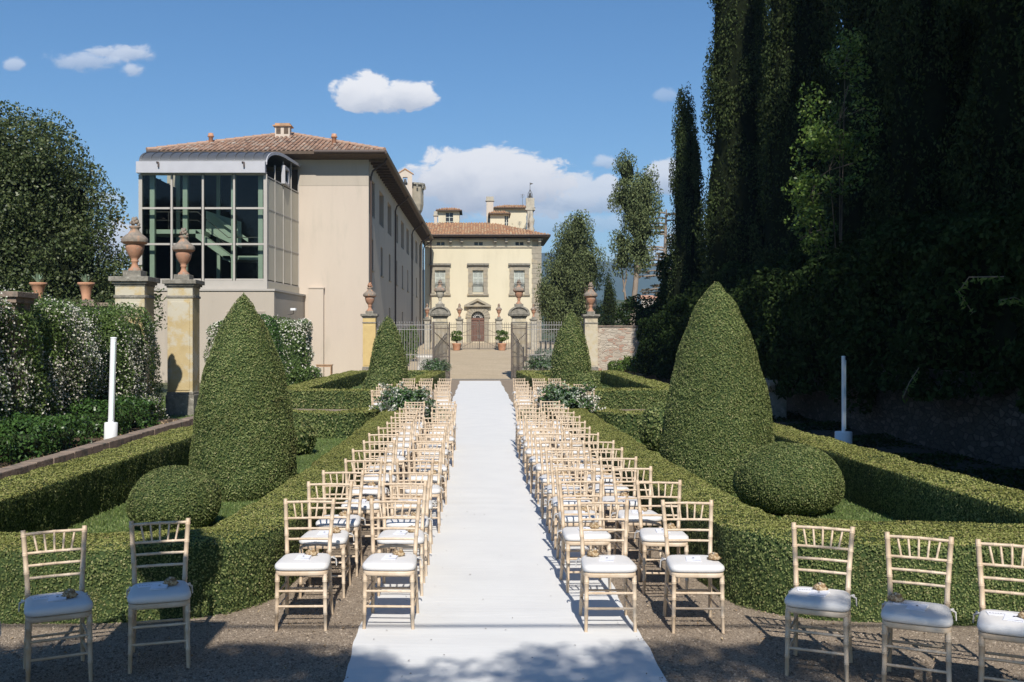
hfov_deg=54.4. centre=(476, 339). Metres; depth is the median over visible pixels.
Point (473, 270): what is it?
window pane
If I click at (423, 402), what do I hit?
chiavari chair
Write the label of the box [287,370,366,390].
box hedge
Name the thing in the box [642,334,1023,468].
stone wall
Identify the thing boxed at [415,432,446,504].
chiavari chair
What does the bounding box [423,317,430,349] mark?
garden pillar
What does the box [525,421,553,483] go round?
chiavari chair
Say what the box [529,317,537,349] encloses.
garden pillar
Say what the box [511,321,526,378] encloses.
iron gate
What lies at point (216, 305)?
podium
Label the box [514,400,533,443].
chiavari chair
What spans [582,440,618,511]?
chiavari chair
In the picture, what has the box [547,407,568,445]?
chiavari chair
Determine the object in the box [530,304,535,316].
urn
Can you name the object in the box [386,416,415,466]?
chiavari chair
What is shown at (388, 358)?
cone topiary
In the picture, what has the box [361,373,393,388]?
ball topiary
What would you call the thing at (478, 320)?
door leaf
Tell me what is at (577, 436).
chiavari chair
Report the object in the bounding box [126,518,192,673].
chiavari chair
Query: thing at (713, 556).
petal bag
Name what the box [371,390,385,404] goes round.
chiavari chair
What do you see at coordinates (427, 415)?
flower arrangement
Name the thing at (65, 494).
box hedge
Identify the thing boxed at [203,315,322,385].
jasmine hedge
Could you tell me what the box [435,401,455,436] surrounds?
chiavari chair
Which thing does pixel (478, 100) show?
sky
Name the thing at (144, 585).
reserved card
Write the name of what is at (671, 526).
petal bag
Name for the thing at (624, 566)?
chiavari chair
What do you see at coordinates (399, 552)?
petal bag
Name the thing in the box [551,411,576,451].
chiavari chair
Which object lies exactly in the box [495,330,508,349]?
potted tree
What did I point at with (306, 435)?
ball topiary
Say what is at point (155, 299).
laurel tree
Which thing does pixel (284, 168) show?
vent window
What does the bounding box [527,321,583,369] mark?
iron fence
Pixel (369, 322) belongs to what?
garden pillar
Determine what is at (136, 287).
garden pillar
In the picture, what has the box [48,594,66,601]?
booklet
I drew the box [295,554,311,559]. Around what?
booklet
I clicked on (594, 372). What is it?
box hedge
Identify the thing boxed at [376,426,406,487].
chiavari chair
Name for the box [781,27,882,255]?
bright green tree
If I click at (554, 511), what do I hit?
chiavari chair
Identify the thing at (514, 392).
chiavari chair
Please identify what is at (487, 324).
iron gate
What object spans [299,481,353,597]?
chiavari chair
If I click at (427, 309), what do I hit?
urn
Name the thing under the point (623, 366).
ivy patch
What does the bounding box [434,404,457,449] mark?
chiavari chair
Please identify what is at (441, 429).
chiavari chair
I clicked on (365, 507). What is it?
chiavari chair
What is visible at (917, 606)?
booklet
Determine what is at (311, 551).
petal bag
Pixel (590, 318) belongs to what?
garden pillar
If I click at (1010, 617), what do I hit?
booklet
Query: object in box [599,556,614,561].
booklet
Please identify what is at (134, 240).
urn
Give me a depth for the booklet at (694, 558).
7.59 m
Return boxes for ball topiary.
[126,465,221,530]
[292,414,317,454]
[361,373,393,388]
[573,372,601,387]
[638,401,665,451]
[732,441,844,515]
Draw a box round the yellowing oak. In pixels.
[86,193,129,275]
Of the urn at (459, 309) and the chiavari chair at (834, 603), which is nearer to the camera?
the chiavari chair at (834, 603)
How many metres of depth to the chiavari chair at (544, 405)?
19.64 m
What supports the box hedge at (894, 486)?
on the gravel path at (510, 386)
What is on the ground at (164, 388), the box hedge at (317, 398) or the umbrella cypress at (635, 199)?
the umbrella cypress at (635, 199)
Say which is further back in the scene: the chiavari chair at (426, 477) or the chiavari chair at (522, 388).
the chiavari chair at (522, 388)
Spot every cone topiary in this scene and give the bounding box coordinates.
[189,292,297,501]
[367,316,408,383]
[549,310,591,383]
[659,281,774,494]
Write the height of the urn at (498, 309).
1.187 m
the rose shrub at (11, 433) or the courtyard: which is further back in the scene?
the courtyard
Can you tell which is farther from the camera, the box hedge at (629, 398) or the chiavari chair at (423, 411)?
the box hedge at (629, 398)
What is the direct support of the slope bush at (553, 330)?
on the ground at (164, 388)
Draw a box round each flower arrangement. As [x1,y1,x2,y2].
[369,382,438,414]
[418,357,451,371]
[420,406,449,426]
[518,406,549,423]
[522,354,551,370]
[530,380,605,416]
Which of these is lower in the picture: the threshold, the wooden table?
the threshold
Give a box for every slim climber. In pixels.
[400,328,408,363]
[408,325,418,358]
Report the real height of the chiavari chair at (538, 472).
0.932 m
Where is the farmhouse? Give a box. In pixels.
[639,295,653,307]
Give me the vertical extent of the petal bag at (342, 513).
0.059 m
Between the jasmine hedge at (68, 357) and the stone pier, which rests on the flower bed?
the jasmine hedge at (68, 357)
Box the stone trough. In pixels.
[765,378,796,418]
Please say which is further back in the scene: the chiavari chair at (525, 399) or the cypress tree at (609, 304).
the cypress tree at (609, 304)
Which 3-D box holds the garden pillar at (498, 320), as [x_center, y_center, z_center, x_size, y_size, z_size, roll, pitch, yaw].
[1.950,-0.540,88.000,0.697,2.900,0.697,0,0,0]
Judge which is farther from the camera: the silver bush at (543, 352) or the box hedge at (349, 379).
the silver bush at (543, 352)
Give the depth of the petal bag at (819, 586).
6.64 m
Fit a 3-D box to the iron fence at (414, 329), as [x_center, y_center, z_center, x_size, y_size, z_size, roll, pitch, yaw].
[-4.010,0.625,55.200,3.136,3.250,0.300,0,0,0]
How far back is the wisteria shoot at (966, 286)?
14.44 m
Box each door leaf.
[471,320,477,341]
[478,320,483,341]
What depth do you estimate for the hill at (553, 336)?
255.54 m
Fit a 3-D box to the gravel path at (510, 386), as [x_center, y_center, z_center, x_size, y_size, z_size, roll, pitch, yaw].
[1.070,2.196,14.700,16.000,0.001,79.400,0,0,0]
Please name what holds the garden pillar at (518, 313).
on the ground at (164, 388)
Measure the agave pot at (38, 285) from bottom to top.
0.820 m
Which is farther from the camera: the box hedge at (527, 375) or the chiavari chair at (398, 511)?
the box hedge at (527, 375)
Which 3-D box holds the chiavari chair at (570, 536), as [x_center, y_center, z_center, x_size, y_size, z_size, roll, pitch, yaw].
[0.956,1.735,8.831,0.448,0.932,0.510,0,0,-3]
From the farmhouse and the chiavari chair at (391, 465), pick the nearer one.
the chiavari chair at (391, 465)
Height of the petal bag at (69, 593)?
0.059 m
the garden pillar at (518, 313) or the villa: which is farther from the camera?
the villa
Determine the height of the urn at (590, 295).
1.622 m
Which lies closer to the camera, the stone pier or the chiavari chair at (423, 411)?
the stone pier
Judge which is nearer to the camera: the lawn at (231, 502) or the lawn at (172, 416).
the lawn at (231, 502)
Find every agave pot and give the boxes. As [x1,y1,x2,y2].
[29,274,46,299]
[71,273,100,302]
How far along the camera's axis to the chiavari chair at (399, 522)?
9.59 m
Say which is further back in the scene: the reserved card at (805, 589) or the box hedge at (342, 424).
the box hedge at (342, 424)
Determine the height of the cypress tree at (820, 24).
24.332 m
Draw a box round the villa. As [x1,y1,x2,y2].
[422,183,550,341]
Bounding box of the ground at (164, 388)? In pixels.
[154,376,326,397]
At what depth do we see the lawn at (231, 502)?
12.54 m
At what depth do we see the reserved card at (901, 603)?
6.34 m
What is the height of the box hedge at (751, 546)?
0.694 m
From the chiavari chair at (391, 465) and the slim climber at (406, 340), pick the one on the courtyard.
the slim climber at (406, 340)
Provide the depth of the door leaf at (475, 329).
106.24 m
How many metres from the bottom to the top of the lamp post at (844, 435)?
1.915 m
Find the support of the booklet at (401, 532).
on the chiavari chair at (384, 545)
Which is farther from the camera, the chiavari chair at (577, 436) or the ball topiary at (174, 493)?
the chiavari chair at (577, 436)
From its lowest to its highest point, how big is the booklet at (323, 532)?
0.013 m
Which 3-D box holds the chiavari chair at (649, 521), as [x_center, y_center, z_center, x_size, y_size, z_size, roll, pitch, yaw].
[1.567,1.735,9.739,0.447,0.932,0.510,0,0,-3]
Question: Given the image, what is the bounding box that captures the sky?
[0,0,841,274]
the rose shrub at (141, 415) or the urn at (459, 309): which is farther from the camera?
the urn at (459, 309)
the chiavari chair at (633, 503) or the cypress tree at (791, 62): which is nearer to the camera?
the chiavari chair at (633, 503)
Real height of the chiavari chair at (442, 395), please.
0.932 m
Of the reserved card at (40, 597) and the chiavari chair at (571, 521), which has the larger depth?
the chiavari chair at (571, 521)
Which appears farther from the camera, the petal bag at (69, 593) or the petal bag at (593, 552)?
the petal bag at (593, 552)
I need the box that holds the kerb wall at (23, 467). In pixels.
[0,416,195,478]
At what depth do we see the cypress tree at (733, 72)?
41.25 m
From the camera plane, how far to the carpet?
8.29 m
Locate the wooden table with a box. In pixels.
[316,364,332,374]
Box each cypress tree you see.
[600,267,618,324]
[665,81,704,308]
[672,119,706,279]
[691,0,769,286]
[746,0,835,266]
[755,0,771,244]
[812,0,842,220]
[815,0,895,243]
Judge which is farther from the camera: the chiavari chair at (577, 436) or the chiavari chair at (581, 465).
the chiavari chair at (577, 436)
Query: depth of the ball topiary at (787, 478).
12.09 m
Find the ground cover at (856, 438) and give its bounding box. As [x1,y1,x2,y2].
[600,378,1023,490]
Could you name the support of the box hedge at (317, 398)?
on the gravel path at (510, 386)
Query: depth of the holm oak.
36.56 m
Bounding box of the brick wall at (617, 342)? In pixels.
[598,325,641,375]
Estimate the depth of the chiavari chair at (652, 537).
8.82 m
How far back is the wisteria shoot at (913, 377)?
17.20 m
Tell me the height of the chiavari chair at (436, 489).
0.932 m
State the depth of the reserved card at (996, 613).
6.11 m
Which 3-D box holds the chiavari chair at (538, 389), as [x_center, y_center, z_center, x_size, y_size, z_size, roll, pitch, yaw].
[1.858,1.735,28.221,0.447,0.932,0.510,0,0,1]
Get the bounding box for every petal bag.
[61,588,77,597]
[162,576,178,585]
[305,548,317,555]
[333,526,340,532]
[339,510,346,515]
[393,548,404,555]
[586,548,599,556]
[588,522,599,528]
[619,491,628,496]
[667,523,676,528]
[707,552,720,559]
[812,582,828,590]
[887,592,903,601]
[1016,611,1023,618]
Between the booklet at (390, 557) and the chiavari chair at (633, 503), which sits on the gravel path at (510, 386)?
the chiavari chair at (633, 503)
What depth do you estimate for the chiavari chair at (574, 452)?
15.50 m
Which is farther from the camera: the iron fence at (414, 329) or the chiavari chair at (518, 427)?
the iron fence at (414, 329)
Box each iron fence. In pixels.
[376,321,432,369]
[430,323,455,349]
[502,322,528,349]
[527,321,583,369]
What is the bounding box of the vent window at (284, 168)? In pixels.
[281,165,289,186]
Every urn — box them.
[121,217,147,270]
[172,228,194,273]
[363,282,376,310]
[424,303,429,316]
[434,279,445,303]
[456,304,462,316]
[496,304,501,316]
[513,279,524,303]
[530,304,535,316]
[584,282,597,310]
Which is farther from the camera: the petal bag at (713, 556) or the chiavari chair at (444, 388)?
the chiavari chair at (444, 388)
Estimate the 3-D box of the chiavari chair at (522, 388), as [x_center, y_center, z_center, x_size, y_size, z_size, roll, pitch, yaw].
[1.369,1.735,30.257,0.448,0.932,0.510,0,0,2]
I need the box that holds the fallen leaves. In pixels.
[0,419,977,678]
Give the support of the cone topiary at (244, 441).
on the lawn at (231, 502)
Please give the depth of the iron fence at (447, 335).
87.99 m
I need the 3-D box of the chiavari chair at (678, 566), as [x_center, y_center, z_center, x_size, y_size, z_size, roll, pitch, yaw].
[1.661,1.735,7.661,0.447,0.932,0.510,0,0,2]
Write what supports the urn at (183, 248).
on the garden pillar at (183, 297)
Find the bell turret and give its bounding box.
[399,168,425,212]
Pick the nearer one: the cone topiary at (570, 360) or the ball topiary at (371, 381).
the ball topiary at (371, 381)
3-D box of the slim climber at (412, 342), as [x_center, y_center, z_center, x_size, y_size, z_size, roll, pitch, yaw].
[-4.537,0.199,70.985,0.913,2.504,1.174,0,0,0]
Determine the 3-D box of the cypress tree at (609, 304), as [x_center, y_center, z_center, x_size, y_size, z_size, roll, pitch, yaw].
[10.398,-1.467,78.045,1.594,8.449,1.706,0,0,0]
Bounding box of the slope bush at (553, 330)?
[539,315,600,340]
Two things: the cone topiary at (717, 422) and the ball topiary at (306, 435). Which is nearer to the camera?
the cone topiary at (717, 422)
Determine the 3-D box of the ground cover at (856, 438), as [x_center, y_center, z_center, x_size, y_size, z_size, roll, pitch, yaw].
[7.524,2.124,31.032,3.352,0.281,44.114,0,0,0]
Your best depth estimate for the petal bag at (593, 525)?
8.85 m
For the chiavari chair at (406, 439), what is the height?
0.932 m
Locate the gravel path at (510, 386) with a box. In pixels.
[0,380,1023,681]
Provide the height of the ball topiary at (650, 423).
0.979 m
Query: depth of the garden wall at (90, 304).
27.10 m
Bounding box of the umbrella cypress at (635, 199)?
[607,148,664,324]
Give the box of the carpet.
[343,381,665,681]
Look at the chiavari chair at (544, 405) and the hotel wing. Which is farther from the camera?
the hotel wing
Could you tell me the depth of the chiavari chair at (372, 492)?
11.54 m
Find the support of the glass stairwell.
on the podium
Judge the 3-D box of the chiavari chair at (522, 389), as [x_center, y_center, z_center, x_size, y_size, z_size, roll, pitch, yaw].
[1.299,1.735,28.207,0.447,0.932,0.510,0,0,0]
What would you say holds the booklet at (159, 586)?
on the chiavari chair at (176, 595)
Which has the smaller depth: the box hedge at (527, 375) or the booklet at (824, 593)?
the booklet at (824, 593)
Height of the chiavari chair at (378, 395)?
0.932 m
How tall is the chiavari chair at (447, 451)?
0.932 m
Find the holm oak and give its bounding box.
[0,100,142,302]
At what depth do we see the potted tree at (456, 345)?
86.29 m
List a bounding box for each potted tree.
[450,330,462,349]
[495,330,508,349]
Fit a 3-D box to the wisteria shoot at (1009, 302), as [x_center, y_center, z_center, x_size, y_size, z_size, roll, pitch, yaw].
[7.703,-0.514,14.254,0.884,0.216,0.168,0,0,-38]
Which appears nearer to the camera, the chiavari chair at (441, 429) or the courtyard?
the chiavari chair at (441, 429)
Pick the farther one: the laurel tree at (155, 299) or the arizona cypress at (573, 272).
the arizona cypress at (573, 272)
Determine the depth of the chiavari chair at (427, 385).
30.41 m
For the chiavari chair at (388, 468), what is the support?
on the gravel path at (510, 386)
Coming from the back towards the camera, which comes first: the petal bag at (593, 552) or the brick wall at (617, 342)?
the brick wall at (617, 342)
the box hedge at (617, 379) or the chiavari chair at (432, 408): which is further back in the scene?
the box hedge at (617, 379)
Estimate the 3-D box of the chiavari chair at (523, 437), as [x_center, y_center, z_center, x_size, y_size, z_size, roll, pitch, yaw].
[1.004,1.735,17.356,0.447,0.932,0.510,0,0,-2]
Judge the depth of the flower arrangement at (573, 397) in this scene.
22.45 m
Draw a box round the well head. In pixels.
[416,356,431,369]
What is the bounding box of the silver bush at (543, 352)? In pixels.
[533,348,552,369]
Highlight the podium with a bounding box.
[154,289,305,382]
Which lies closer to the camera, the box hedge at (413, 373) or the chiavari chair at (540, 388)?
the chiavari chair at (540, 388)
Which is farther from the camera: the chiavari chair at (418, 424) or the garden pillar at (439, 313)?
the garden pillar at (439, 313)
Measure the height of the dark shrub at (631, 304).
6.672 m
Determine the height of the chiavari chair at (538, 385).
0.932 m
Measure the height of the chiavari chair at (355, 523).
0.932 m
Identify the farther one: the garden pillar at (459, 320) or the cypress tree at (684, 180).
the garden pillar at (459, 320)
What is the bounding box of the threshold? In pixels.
[446,379,512,379]
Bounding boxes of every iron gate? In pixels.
[433,321,449,378]
[462,321,478,348]
[479,320,495,348]
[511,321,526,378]
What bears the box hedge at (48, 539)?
on the lawn at (231, 502)
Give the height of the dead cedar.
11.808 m
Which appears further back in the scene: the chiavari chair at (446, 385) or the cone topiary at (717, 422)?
the chiavari chair at (446, 385)
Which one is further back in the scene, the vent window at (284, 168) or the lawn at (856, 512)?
the vent window at (284, 168)
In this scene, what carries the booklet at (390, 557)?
on the chiavari chair at (373, 565)
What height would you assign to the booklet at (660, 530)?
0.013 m
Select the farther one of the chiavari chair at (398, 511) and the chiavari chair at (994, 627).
the chiavari chair at (398, 511)
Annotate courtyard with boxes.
[407,342,553,379]
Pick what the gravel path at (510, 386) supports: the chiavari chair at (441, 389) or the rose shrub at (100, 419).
the chiavari chair at (441, 389)
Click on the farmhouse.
(652, 296)
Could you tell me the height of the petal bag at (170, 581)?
0.059 m
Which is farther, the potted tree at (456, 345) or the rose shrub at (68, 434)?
the potted tree at (456, 345)
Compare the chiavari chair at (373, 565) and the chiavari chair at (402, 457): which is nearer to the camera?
the chiavari chair at (373, 565)
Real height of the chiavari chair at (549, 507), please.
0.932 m
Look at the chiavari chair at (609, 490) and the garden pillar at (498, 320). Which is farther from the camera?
the garden pillar at (498, 320)
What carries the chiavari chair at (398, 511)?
on the carpet
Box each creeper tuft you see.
[22,290,51,298]
[62,296,81,302]
[93,291,114,308]
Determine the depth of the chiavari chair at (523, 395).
26.58 m
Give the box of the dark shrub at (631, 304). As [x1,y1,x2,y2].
[614,250,709,324]
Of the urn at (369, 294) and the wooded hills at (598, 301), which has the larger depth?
the wooded hills at (598, 301)
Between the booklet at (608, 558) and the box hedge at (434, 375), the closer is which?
the booklet at (608, 558)
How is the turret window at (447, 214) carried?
in the villa
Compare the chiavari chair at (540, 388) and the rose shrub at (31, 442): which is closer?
the rose shrub at (31, 442)
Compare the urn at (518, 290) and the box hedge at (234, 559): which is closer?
the box hedge at (234, 559)
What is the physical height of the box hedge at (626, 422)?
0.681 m
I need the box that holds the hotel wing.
[146,123,433,376]
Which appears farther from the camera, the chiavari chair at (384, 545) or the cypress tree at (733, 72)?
the cypress tree at (733, 72)
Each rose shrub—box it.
[0,411,62,462]
[0,427,22,466]
[14,413,95,451]
[65,396,134,437]
[97,391,160,430]
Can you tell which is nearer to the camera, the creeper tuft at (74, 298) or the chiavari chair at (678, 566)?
the chiavari chair at (678, 566)
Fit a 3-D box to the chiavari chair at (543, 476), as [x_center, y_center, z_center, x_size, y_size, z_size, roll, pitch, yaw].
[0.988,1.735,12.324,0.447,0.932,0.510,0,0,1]
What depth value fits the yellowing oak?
41.38 m
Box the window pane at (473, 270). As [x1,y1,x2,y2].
[473,270,482,282]
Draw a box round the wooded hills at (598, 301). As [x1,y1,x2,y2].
[422,299,602,335]
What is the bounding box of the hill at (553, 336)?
[422,300,638,341]
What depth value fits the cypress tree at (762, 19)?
45.33 m
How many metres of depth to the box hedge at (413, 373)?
50.15 m
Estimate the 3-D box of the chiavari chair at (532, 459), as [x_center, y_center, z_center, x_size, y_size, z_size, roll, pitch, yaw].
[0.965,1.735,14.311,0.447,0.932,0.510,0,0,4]
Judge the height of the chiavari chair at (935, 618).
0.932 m
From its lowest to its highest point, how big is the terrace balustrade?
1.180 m
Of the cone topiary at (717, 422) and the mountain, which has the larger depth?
the mountain
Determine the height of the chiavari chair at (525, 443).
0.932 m
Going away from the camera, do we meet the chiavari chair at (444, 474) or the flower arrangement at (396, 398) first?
the chiavari chair at (444, 474)
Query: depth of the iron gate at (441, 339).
54.28 m
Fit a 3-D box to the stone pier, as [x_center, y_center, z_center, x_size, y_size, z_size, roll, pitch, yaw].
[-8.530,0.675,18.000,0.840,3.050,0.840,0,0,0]
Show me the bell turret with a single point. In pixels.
(416, 190)
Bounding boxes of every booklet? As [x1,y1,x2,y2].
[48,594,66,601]
[150,583,167,589]
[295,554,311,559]
[317,531,328,534]
[381,554,398,559]
[393,530,407,534]
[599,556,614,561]
[655,528,669,532]
[685,556,700,561]
[808,590,829,596]
[906,603,928,611]
[1003,613,1023,622]
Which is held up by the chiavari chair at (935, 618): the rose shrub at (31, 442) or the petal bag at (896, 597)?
the petal bag at (896, 597)
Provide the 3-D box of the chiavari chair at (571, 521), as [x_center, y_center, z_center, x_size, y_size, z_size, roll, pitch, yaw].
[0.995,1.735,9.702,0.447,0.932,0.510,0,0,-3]
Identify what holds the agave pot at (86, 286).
on the garden wall at (90, 304)
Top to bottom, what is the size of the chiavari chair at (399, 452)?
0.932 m
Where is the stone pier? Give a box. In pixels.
[0,291,37,431]
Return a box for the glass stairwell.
[136,152,300,292]
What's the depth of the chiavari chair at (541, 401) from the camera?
20.67 m
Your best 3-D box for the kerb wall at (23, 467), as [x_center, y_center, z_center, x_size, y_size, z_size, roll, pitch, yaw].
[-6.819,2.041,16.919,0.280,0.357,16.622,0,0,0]
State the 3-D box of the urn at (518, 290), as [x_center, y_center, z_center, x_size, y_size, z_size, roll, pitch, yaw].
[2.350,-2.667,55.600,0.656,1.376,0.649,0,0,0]
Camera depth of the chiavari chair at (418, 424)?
18.53 m
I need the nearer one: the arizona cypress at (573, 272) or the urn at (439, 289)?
the urn at (439, 289)
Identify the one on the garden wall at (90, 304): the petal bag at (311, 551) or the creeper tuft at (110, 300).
the creeper tuft at (110, 300)
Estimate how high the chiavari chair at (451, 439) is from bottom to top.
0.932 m
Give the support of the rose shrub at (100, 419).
on the flower bed
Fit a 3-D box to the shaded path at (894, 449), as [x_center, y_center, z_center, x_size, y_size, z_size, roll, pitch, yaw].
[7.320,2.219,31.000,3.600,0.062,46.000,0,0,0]
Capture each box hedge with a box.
[0,408,414,623]
[0,425,192,532]
[0,526,208,545]
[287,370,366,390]
[288,388,380,408]
[292,405,380,438]
[363,370,432,377]
[379,371,445,397]
[515,370,577,390]
[525,370,601,381]
[550,408,1023,625]
[589,387,668,408]
[589,407,644,439]
[601,370,669,389]
[773,422,1023,524]
[776,515,1023,538]
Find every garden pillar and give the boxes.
[108,270,159,413]
[162,274,204,415]
[360,311,378,369]
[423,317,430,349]
[429,304,450,378]
[455,317,462,349]
[495,317,502,349]
[508,304,529,378]
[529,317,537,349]
[581,311,599,370]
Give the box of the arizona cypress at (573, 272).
[533,209,609,332]
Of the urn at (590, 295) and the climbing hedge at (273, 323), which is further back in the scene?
the urn at (590, 295)
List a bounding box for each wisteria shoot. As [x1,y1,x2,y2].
[902,368,919,402]
[955,275,1003,314]
[998,296,1023,305]
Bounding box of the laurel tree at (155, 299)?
[91,254,166,331]
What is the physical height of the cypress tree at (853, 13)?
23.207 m
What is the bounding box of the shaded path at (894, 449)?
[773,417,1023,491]
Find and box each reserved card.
[31,594,55,599]
[137,582,158,587]
[797,588,812,591]
[893,601,917,604]
[986,611,1012,615]
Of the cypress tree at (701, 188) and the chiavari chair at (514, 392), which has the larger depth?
the cypress tree at (701, 188)
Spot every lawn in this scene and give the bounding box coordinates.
[66,439,344,534]
[159,397,190,418]
[636,440,893,522]
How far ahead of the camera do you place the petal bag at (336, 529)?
8.65 m
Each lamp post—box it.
[104,337,117,438]
[835,356,851,443]
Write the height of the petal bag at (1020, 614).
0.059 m
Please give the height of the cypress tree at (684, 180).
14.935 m
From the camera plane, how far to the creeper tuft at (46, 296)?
27.28 m
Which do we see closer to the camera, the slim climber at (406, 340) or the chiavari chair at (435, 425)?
the chiavari chair at (435, 425)
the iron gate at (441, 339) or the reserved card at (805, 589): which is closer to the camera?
the reserved card at (805, 589)
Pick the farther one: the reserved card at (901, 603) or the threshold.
the threshold
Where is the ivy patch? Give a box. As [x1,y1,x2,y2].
[608,355,638,372]
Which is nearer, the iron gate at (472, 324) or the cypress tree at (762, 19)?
the cypress tree at (762, 19)
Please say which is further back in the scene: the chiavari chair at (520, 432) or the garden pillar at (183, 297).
the garden pillar at (183, 297)
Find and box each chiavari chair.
[18,525,92,681]
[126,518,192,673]
[275,498,336,630]
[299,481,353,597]
[316,470,365,575]
[341,458,382,546]
[351,448,388,532]
[362,440,396,517]
[362,498,422,629]
[367,433,399,499]
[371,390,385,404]
[374,387,383,404]
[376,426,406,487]
[377,481,428,595]
[383,422,412,471]
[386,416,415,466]
[386,470,432,575]
[393,412,417,456]
[393,458,435,552]
[399,407,421,440]
[402,404,424,445]
[405,401,424,440]
[405,448,442,532]
[407,439,444,511]
[415,427,447,494]
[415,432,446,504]
[419,381,431,406]
[422,416,449,453]
[422,421,450,479]
[429,407,453,458]
[431,412,454,466]
[434,384,448,401]
[434,390,450,410]
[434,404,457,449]
[435,387,450,418]
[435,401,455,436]
[437,381,450,397]
[439,378,451,403]
[512,378,525,405]
[514,381,527,399]
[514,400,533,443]
[515,384,529,415]
[515,403,536,451]
[516,387,531,406]
[517,407,540,458]
[518,390,533,414]
[521,411,545,465]
[523,416,548,473]
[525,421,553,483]
[528,426,557,493]
[532,378,544,401]
[533,381,546,406]
[533,432,565,503]
[534,384,549,414]
[538,440,573,518]
[540,400,559,432]
[543,404,564,432]
[543,448,582,532]
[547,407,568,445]
[548,456,591,549]
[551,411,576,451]
[554,467,602,564]
[556,415,581,473]
[557,479,610,592]
[559,421,587,479]
[563,426,595,489]
[569,432,604,492]
[575,500,636,631]
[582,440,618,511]
[588,447,629,531]
[598,456,638,549]
[611,466,661,568]
[634,480,688,594]
[660,500,724,633]
[784,522,856,681]
[881,532,956,681]
[973,539,1023,681]
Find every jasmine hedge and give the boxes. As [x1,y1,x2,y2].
[0,287,166,433]
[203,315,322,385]
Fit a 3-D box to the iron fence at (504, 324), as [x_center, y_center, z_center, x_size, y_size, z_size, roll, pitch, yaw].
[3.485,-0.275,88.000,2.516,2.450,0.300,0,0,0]
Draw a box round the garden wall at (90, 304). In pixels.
[74,303,113,313]
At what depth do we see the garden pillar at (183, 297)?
28.32 m
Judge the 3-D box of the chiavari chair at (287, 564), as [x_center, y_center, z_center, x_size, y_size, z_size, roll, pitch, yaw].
[-1.331,1.735,7.724,0.447,0.932,0.510,0,0,-1]
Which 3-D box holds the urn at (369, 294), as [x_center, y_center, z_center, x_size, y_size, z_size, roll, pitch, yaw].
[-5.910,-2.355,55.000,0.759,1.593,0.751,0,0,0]
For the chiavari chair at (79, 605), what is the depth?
6.41 m
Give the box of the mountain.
[422,253,661,308]
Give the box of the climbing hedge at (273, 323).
[258,313,284,370]
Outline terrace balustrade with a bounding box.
[539,341,554,355]
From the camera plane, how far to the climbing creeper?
21.13 m
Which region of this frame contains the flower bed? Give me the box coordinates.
[0,419,178,467]
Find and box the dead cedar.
[626,209,675,319]
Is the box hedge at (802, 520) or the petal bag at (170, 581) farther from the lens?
the box hedge at (802, 520)
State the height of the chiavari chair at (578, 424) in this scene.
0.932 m
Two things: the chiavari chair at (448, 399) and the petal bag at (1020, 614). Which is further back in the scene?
the chiavari chair at (448, 399)
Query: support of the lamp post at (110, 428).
on the flower bed
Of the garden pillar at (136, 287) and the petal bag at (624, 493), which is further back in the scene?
the garden pillar at (136, 287)
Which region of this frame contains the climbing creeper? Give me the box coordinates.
[634,160,1023,413]
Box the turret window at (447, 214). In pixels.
[446,213,452,222]
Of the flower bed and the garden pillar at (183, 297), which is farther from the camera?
the garden pillar at (183, 297)
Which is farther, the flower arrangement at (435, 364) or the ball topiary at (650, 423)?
the flower arrangement at (435, 364)

